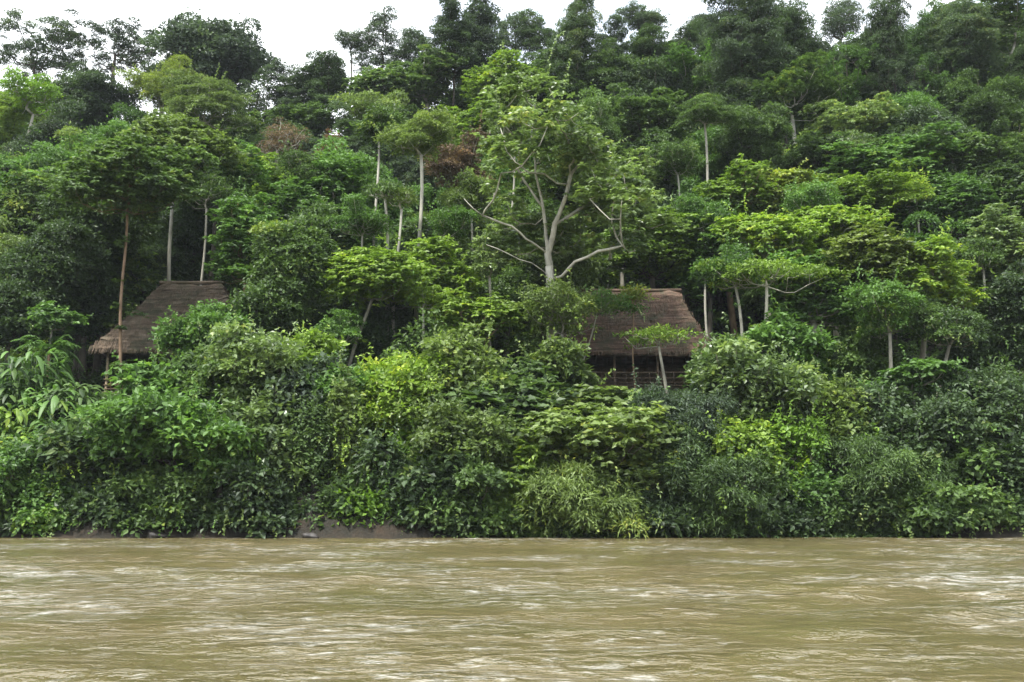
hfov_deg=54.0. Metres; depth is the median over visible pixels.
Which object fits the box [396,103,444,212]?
forest tree
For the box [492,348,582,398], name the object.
shrub
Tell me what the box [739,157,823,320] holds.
forest tree
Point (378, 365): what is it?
shrub
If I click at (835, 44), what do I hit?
forest tree
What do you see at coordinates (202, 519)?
shrub
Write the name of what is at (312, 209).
forest tree
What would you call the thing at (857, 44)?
forest tree
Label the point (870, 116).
forest tree
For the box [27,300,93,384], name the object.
young tree
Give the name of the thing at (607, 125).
slender tree
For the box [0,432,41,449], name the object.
paddle leaf plant
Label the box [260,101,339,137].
forest tree
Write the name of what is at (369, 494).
shrub
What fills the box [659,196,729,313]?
forest tree
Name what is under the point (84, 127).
forest tree
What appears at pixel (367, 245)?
forest tree
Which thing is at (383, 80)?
forest tree
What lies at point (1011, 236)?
forest tree
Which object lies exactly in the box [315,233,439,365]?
forest tree
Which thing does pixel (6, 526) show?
shrub
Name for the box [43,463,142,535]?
shrub
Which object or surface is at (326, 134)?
forest tree
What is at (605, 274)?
forest tree
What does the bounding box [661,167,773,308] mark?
forest tree
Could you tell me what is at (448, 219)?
slender tree
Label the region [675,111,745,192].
forest tree
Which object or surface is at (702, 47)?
forest tree
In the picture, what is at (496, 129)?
slender tree
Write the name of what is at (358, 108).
forest tree
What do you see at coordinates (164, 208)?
forest tree
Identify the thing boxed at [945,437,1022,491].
shrub
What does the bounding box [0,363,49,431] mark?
paddle leaf plant
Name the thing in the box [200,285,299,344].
shrub
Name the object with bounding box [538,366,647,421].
shrub
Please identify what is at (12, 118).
forest tree
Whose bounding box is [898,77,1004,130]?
forest tree
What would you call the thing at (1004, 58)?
forest tree
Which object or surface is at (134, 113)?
forest tree
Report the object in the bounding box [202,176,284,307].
forest tree
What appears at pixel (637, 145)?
forest tree
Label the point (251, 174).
forest tree
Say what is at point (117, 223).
forest tree
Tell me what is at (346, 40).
umbrella tree
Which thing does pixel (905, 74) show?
forest tree
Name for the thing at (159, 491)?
shrub
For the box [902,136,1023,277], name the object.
forest tree
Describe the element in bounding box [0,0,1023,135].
sky
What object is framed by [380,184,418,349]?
forest tree
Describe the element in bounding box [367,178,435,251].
forest tree
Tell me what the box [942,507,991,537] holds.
shrub
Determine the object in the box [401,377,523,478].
shrub
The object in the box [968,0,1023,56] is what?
forest tree
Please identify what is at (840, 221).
forest tree
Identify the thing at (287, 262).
forest tree
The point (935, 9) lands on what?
forest tree
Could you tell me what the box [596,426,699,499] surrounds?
shrub
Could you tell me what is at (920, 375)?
forest tree
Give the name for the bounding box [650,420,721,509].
shrub
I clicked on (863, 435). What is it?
shrub
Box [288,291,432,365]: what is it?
forest tree
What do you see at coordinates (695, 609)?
river
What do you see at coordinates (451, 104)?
forest tree
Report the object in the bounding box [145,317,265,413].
shrub
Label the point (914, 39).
forest tree
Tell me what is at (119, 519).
shrub
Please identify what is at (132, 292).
forest tree
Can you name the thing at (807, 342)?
shrub
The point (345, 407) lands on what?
shrub
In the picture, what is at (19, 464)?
shrub
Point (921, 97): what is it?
forest tree
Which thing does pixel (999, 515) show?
shrub
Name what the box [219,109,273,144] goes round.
forest tree
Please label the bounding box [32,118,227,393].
forest tree
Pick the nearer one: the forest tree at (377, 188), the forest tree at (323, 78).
the forest tree at (377, 188)
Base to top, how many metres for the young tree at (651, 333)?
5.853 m
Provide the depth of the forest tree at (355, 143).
105.31 m
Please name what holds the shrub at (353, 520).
on the ground
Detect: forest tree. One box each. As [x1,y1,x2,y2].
[0,63,63,141]
[0,79,75,129]
[0,88,35,151]
[0,93,90,189]
[0,115,128,169]
[0,121,91,170]
[0,137,12,178]
[0,151,49,221]
[0,159,60,220]
[0,161,58,234]
[0,169,60,240]
[0,206,122,388]
[0,213,26,347]
[0,270,60,388]
[26,140,81,170]
[31,194,161,391]
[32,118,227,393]
[38,256,119,387]
[40,240,175,375]
[42,56,146,129]
[58,113,117,140]
[79,115,147,135]
[110,101,153,125]
[112,52,209,112]
[113,220,184,305]
[114,90,252,362]
[117,202,181,216]
[133,5,286,96]
[138,201,241,290]
[139,54,185,99]
[157,62,265,130]
[163,200,222,280]
[175,205,285,295]
[181,138,273,280]
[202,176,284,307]
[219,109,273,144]
[229,217,344,337]
[232,74,280,127]
[233,104,315,200]
[235,199,339,334]
[244,149,297,219]
[251,117,311,167]
[256,57,319,115]
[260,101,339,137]
[262,136,379,221]
[278,196,377,312]
[282,127,391,225]
[283,125,346,156]
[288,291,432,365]
[293,46,351,133]
[315,126,343,153]
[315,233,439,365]
[327,84,416,124]
[328,98,385,164]
[332,61,422,104]
[338,100,413,136]
[338,200,385,362]
[347,0,407,73]
[349,98,408,245]
[350,149,400,199]
[358,134,439,212]
[360,179,406,354]
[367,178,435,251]
[375,195,514,324]
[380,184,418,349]
[385,25,428,66]
[393,40,470,117]
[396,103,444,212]
[398,225,492,342]
[402,96,445,117]
[416,0,483,109]
[418,110,495,237]
[421,213,512,306]
[422,87,471,120]
[424,274,535,344]
[431,140,555,216]
[434,61,520,111]
[438,86,511,157]
[441,46,488,97]
[460,48,549,107]
[461,0,506,68]
[464,31,690,343]
[469,224,514,354]
[469,260,543,362]
[477,203,611,359]
[478,198,576,235]
[483,11,534,60]
[487,193,619,288]
[503,46,538,67]
[509,147,563,210]
[515,7,556,61]
[520,47,581,100]
[525,78,555,109]
[525,98,547,122]
[527,82,630,229]
[542,0,603,203]
[546,36,638,110]
[570,126,666,204]
[573,146,664,287]
[577,184,685,285]
[581,86,699,168]
[590,12,631,75]
[591,195,710,383]
[598,56,675,97]
[602,82,664,157]
[606,81,711,183]
[613,283,658,387]
[620,141,674,199]
[624,21,670,66]
[629,47,717,179]
[655,202,744,340]
[658,42,713,96]
[659,14,706,69]
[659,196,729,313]
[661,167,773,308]
[674,91,740,296]
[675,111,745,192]
[679,153,779,336]
[686,7,722,51]
[688,232,764,335]
[691,0,800,176]
[695,253,856,354]
[697,20,763,62]
[699,32,751,92]
[704,97,798,177]
[707,38,793,177]
[707,193,829,326]
[723,192,825,318]
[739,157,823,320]
[748,49,854,147]
[749,245,877,356]
[756,0,827,151]
[762,131,849,206]
[782,116,882,171]
[782,198,902,353]
[792,216,973,393]
[795,24,842,79]
[795,39,845,129]
[798,90,903,147]
[802,115,972,236]
[804,31,879,122]
[809,158,919,230]
[815,0,864,45]
[824,311,898,388]
[834,263,925,376]
[835,33,888,104]
[841,140,926,235]
[853,54,937,107]
[855,199,973,363]
[856,26,926,57]
[856,344,976,410]
[860,0,911,92]
[871,96,987,157]
[873,42,979,94]
[874,214,989,396]
[881,85,952,120]
[884,166,1007,309]
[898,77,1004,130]
[898,294,992,395]
[899,8,934,71]
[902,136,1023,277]
[905,0,963,42]
[911,51,971,97]
[920,0,1009,84]
[931,124,1023,290]
[933,62,1023,136]
[933,304,1023,387]
[949,192,1023,370]
[958,258,1023,385]
[967,49,1007,88]
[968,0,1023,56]
[968,166,1023,234]
[982,31,1023,117]
[993,42,1017,67]
[993,123,1023,142]
[1004,24,1023,57]
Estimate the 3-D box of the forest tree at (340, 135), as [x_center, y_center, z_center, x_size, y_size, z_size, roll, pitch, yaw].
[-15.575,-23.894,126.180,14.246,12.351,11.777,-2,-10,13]
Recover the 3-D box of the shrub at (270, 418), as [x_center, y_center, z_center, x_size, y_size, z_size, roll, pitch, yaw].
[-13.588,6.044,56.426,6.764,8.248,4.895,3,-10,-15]
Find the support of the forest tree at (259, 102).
on the ground
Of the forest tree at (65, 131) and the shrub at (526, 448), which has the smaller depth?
the shrub at (526, 448)
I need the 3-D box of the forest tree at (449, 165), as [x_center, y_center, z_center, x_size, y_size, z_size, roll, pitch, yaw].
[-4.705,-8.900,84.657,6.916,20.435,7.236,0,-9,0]
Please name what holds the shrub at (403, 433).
on the ground
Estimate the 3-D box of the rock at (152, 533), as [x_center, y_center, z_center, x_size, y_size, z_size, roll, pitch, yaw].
[-18.864,10.326,53.362,1.165,0.596,0.804,0,-9,0]
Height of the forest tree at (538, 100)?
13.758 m
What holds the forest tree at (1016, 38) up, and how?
on the ground
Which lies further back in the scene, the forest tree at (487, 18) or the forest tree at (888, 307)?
the forest tree at (487, 18)
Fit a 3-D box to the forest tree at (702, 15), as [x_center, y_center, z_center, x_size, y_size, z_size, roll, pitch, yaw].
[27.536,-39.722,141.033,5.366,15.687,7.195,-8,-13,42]
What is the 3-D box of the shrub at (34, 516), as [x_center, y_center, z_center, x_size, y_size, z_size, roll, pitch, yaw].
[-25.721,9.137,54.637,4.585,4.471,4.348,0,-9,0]
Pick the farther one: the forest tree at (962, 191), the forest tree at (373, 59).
the forest tree at (373, 59)
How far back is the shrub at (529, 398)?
57.55 m
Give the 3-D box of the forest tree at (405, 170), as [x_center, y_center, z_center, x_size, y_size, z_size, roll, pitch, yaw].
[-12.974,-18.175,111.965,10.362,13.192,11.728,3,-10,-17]
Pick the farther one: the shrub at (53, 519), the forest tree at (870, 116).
the forest tree at (870, 116)
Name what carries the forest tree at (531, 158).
on the ground
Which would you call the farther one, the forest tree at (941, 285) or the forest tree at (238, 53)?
the forest tree at (238, 53)
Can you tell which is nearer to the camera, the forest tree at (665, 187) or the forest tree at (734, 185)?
the forest tree at (734, 185)
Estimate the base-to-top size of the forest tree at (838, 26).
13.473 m
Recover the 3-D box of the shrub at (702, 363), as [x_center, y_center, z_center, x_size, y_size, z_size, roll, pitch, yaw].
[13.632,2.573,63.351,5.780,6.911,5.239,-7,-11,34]
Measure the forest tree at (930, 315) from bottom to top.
9.547 m
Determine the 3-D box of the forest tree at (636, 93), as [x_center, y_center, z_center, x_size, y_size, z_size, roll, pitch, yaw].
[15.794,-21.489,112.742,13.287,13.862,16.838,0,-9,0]
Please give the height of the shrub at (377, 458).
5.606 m
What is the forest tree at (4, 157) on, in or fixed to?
on the ground
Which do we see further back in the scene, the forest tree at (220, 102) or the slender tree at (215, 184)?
the forest tree at (220, 102)
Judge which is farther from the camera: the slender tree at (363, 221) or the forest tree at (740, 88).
the forest tree at (740, 88)
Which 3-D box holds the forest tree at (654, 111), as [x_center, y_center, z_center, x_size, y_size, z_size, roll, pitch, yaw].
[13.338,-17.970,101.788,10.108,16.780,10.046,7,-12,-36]
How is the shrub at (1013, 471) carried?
on the ground
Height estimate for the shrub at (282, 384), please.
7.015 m
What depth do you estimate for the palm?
65.66 m
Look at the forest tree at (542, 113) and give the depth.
115.90 m
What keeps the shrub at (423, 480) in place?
on the ground
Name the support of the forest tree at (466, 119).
on the ground
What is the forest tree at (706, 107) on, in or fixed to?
on the ground
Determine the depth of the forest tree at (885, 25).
105.83 m
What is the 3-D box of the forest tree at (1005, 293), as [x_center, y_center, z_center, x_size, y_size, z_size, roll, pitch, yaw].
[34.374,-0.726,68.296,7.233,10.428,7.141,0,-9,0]
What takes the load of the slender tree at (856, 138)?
on the ground
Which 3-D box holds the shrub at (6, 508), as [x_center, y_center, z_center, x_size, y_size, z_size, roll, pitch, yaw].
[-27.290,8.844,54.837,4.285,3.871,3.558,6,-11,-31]
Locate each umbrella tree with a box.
[0,2,103,93]
[43,8,168,82]
[333,27,365,82]
[371,102,465,353]
[614,0,671,34]
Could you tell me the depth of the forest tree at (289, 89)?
125.82 m
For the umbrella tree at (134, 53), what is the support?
on the ground
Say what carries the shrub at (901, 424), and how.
on the ground
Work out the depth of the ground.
53.78 m
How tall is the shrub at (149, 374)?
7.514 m
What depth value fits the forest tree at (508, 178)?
94.83 m
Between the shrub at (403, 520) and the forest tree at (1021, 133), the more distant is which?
the forest tree at (1021, 133)
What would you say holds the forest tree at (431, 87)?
on the ground
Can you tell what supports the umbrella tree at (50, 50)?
on the ground
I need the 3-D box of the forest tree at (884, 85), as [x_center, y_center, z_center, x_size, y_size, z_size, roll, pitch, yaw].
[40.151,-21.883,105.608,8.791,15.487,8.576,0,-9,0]
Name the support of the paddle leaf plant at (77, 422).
on the ground
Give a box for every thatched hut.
[86,281,235,392]
[563,289,709,391]
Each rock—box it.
[147,530,167,537]
[302,532,318,537]
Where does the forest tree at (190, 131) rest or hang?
on the ground
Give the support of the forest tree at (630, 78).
on the ground
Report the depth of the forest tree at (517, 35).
139.93 m
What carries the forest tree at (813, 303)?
on the ground
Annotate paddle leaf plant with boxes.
[0,348,75,420]
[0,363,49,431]
[0,403,47,448]
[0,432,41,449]
[12,384,87,434]
[28,416,87,438]
[42,378,105,422]
[58,415,104,427]
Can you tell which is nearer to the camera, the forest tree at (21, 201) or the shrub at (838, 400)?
the shrub at (838, 400)
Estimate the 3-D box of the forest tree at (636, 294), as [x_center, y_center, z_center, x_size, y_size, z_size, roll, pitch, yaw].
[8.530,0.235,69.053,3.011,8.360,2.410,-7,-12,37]
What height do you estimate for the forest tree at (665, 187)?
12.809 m
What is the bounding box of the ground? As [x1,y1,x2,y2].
[0,136,1023,538]
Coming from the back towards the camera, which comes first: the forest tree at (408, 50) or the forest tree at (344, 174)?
the forest tree at (408, 50)
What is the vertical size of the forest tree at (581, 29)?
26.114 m
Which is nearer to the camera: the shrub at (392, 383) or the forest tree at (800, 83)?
the shrub at (392, 383)
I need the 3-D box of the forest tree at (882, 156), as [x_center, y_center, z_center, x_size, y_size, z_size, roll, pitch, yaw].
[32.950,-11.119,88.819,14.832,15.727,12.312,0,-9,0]
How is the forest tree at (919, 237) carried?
on the ground
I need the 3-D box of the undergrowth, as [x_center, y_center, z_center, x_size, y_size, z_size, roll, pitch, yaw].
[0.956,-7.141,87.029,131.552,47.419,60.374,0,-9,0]
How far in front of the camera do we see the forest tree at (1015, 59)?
103.92 m
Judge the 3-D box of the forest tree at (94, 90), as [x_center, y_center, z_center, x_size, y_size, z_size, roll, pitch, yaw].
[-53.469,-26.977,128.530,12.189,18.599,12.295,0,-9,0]
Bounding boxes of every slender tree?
[182,170,240,285]
[274,138,331,186]
[309,296,369,355]
[326,182,394,366]
[401,274,444,348]
[427,200,481,240]
[437,166,502,298]
[478,91,545,206]
[568,94,627,288]
[642,124,708,297]
[672,189,742,335]
[776,171,846,333]
[823,128,884,165]
[877,165,938,356]
[940,230,1008,372]
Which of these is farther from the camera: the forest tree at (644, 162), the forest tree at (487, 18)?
the forest tree at (487, 18)
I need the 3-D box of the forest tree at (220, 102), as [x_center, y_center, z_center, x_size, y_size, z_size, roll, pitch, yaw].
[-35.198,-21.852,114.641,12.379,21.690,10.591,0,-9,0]
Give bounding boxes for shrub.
[0,425,78,517]
[0,478,34,526]
[0,509,28,537]
[3,472,72,537]
[19,414,135,505]
[28,490,107,536]
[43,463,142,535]
[74,376,268,478]
[94,497,135,536]
[99,457,217,530]
[101,349,198,463]
[104,502,180,537]
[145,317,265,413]
[147,290,261,357]
[159,493,228,537]
[170,389,266,503]
[193,304,303,413]
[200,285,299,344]
[207,454,300,538]
[210,380,321,492]
[210,493,261,529]
[247,493,317,534]
[255,319,349,374]
[255,347,355,419]
[281,390,350,490]
[298,352,386,412]
[304,501,360,530]
[307,467,372,518]
[321,349,369,480]
[331,468,405,527]
[347,342,396,374]
[347,418,421,516]
[355,331,459,440]
[381,502,424,532]
[382,419,436,467]
[388,443,486,528]
[393,313,519,420]
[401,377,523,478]
[407,445,526,537]
[414,499,487,537]
[435,357,564,441]
[467,425,558,513]
[474,491,542,537]
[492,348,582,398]
[499,443,670,538]
[504,386,696,510]
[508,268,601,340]
[514,322,602,389]
[524,505,576,536]
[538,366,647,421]
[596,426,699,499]
[601,480,681,534]
[611,385,698,420]
[627,364,744,456]
[631,493,716,537]
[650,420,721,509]
[659,442,800,537]
[678,331,759,411]
[683,312,825,435]
[695,403,791,489]
[700,292,842,396]
[731,484,803,537]
[737,490,833,537]
[754,395,835,513]
[777,448,857,536]
[794,354,875,475]
[799,487,862,536]
[822,418,966,509]
[824,474,902,537]
[832,368,924,453]
[838,423,888,470]
[850,393,1012,474]
[867,493,935,537]
[872,467,1007,537]
[910,383,999,483]
[935,356,1023,445]
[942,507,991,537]
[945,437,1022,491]
[961,477,1023,535]
[984,481,1023,529]
[987,428,1023,496]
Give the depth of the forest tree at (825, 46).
114.11 m
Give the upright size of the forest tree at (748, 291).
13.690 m
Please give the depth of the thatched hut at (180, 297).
75.78 m
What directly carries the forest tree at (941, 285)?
on the ground
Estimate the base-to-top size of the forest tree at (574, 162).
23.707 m
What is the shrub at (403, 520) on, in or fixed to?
on the ground
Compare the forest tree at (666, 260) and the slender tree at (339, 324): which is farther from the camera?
the forest tree at (666, 260)
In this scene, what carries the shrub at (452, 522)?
on the ground
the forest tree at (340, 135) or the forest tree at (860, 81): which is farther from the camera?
the forest tree at (340, 135)
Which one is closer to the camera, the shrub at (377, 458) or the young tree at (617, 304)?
the shrub at (377, 458)
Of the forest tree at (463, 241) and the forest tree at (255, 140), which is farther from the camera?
the forest tree at (255, 140)
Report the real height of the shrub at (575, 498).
6.976 m
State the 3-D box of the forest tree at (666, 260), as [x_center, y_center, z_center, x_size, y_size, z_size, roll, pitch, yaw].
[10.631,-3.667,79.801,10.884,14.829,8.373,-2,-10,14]
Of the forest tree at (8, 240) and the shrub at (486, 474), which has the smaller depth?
the shrub at (486, 474)
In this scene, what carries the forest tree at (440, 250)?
on the ground
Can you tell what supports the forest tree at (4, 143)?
on the ground
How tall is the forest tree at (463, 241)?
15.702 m
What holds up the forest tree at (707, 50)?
on the ground
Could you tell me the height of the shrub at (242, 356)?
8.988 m
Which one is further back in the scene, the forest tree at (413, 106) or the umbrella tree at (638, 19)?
the umbrella tree at (638, 19)
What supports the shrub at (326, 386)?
on the ground
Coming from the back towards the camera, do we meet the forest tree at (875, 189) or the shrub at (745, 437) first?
the forest tree at (875, 189)
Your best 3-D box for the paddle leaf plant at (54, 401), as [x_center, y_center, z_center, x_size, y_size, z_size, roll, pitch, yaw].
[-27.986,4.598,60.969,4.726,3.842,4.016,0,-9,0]
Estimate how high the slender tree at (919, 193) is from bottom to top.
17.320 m
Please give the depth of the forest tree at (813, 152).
89.30 m
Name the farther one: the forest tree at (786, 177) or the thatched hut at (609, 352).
the forest tree at (786, 177)
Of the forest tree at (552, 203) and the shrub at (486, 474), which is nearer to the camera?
the shrub at (486, 474)
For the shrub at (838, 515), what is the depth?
54.47 m
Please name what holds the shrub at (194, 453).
on the ground
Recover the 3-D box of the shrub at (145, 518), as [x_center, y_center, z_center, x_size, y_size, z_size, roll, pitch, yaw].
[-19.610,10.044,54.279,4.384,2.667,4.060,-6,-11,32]
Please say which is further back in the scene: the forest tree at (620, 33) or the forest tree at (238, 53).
the forest tree at (238, 53)
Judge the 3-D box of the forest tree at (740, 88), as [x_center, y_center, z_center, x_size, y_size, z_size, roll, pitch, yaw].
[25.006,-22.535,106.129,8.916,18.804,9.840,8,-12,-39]
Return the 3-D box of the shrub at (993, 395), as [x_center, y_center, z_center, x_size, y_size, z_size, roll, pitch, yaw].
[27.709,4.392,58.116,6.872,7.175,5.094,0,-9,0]
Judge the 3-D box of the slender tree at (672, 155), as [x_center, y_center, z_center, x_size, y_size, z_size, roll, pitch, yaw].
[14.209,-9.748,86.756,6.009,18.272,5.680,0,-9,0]
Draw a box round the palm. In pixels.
[10,334,85,386]
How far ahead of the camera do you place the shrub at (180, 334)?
65.40 m
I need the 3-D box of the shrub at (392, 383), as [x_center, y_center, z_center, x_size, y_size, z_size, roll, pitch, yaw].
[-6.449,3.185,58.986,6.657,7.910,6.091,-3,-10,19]
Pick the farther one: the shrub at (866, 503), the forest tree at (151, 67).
the forest tree at (151, 67)
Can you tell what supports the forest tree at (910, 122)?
on the ground
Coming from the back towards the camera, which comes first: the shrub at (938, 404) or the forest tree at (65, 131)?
the forest tree at (65, 131)
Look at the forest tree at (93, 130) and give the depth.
106.32 m
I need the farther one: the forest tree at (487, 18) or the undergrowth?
the forest tree at (487, 18)
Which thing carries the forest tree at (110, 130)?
on the ground
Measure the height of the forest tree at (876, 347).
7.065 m
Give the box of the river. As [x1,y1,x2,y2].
[0,537,1023,681]
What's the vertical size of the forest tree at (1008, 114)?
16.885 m
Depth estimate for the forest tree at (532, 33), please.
139.30 m
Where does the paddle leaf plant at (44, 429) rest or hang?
on the ground
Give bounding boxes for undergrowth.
[0,176,1023,537]
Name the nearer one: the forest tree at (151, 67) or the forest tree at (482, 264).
the forest tree at (482, 264)
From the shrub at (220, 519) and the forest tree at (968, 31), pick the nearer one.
the shrub at (220, 519)
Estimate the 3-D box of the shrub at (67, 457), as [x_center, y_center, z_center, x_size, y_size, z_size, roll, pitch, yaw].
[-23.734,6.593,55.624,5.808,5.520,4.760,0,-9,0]
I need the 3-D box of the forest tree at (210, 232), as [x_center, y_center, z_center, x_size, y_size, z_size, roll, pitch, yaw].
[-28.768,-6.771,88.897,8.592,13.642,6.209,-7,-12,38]
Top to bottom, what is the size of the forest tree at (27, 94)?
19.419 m
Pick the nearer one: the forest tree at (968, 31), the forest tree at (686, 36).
the forest tree at (968, 31)
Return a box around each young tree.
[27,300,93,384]
[570,284,649,367]
[612,322,698,394]
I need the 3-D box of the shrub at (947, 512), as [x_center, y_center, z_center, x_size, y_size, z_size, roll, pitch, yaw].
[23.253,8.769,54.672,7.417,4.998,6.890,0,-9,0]
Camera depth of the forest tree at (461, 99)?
124.57 m
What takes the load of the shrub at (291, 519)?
on the ground
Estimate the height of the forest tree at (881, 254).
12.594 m
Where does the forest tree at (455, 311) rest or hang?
on the ground
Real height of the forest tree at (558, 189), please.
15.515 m
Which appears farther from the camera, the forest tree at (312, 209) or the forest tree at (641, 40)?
the forest tree at (641, 40)
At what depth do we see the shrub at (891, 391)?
58.51 m
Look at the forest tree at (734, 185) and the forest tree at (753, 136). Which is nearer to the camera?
the forest tree at (734, 185)
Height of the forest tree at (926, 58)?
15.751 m
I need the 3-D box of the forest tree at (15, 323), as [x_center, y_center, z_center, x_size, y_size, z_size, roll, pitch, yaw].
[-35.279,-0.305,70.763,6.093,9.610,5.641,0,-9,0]
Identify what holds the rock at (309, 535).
on the ground
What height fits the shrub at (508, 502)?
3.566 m
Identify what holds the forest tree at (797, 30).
on the ground
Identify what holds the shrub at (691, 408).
on the ground
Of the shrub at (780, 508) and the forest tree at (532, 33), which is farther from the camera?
the forest tree at (532, 33)
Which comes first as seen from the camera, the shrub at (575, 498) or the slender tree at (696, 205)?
the shrub at (575, 498)
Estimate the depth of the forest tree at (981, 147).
87.60 m
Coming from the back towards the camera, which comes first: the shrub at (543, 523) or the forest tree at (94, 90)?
the forest tree at (94, 90)
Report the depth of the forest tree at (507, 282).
73.50 m
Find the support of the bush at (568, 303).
on the ground
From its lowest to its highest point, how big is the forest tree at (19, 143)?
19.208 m
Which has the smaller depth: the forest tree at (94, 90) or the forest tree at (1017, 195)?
the forest tree at (1017, 195)
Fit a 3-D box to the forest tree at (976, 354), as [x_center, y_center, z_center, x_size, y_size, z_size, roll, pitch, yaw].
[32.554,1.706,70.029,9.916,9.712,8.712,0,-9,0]
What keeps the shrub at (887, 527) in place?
on the ground
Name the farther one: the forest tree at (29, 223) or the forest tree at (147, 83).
the forest tree at (147, 83)
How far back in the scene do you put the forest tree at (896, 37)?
129.40 m
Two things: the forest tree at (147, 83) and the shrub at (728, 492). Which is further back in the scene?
the forest tree at (147, 83)
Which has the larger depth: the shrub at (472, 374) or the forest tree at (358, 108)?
the forest tree at (358, 108)
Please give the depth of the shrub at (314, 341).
61.86 m
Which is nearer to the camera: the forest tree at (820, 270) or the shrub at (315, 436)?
the shrub at (315, 436)
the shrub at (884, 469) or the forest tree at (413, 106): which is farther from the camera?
the forest tree at (413, 106)
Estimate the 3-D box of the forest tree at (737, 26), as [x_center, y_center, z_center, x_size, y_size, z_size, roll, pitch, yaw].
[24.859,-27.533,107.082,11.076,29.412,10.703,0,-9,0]
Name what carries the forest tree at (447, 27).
on the ground
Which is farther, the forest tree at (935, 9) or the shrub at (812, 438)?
the forest tree at (935, 9)
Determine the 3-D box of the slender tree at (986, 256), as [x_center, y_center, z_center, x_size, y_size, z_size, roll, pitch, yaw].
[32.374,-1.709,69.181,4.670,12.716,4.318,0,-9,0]
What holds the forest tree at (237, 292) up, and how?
on the ground
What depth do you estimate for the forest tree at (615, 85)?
106.56 m
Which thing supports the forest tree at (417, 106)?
on the ground
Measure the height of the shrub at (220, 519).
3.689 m
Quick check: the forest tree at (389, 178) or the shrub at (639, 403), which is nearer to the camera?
the shrub at (639, 403)
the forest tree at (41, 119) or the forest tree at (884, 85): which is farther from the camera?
the forest tree at (41, 119)
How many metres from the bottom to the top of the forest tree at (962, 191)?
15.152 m
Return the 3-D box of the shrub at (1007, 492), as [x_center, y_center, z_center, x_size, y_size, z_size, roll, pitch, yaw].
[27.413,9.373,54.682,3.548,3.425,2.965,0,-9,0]
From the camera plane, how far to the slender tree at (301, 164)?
82.68 m
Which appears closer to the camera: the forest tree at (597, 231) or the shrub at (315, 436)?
the shrub at (315, 436)
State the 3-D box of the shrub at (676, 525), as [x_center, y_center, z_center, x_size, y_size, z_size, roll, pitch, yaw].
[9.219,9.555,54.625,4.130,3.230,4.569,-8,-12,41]
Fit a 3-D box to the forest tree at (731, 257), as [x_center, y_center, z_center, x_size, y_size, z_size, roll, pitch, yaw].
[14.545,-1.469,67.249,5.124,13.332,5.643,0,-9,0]
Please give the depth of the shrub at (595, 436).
54.78 m
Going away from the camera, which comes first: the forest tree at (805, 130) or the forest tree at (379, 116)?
the forest tree at (379, 116)
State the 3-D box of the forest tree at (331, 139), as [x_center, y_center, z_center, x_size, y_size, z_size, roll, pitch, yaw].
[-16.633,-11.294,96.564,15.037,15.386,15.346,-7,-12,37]
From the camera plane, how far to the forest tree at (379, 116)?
81.13 m
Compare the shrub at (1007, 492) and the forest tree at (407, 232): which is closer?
the shrub at (1007, 492)
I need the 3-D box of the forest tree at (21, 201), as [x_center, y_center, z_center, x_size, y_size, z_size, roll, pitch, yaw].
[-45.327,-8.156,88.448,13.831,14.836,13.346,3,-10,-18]
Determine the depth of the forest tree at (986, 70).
110.96 m
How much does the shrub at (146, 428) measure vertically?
6.650 m
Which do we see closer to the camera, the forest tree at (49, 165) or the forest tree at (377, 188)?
the forest tree at (377, 188)
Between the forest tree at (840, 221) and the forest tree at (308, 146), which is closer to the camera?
the forest tree at (840, 221)
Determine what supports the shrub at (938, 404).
on the ground
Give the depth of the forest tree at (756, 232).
72.94 m
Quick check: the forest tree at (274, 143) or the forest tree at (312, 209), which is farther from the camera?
the forest tree at (274, 143)
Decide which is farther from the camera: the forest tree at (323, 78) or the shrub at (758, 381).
the forest tree at (323, 78)
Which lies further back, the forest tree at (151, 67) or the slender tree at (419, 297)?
the forest tree at (151, 67)
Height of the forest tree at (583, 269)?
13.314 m
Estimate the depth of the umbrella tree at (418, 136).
75.89 m
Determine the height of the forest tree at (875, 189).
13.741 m
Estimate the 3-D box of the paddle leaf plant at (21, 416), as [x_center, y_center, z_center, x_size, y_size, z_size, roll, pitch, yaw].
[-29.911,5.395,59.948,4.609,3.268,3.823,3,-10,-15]
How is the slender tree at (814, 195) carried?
on the ground
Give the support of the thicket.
on the ground
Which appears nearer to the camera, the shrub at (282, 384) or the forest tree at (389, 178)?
the shrub at (282, 384)
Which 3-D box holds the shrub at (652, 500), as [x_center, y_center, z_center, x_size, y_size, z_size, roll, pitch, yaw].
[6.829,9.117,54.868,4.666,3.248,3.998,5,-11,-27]
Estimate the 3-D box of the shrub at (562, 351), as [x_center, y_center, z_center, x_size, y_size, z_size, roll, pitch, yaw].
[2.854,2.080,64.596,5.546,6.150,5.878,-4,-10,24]
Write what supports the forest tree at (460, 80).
on the ground
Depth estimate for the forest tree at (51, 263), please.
73.55 m
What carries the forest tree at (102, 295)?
on the ground
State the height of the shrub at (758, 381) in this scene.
9.551 m
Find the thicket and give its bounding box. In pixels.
[0,124,1023,398]
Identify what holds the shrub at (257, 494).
on the ground
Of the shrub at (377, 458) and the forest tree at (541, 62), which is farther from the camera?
the forest tree at (541, 62)
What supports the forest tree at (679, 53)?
on the ground
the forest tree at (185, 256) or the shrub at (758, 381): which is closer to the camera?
the shrub at (758, 381)
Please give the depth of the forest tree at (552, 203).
88.97 m
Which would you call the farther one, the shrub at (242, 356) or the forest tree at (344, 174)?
the forest tree at (344, 174)
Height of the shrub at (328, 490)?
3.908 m
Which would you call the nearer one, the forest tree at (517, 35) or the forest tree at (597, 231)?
the forest tree at (597, 231)
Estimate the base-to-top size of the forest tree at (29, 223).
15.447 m
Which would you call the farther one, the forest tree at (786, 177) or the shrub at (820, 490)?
the forest tree at (786, 177)
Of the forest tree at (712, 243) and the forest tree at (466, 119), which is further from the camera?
the forest tree at (466, 119)

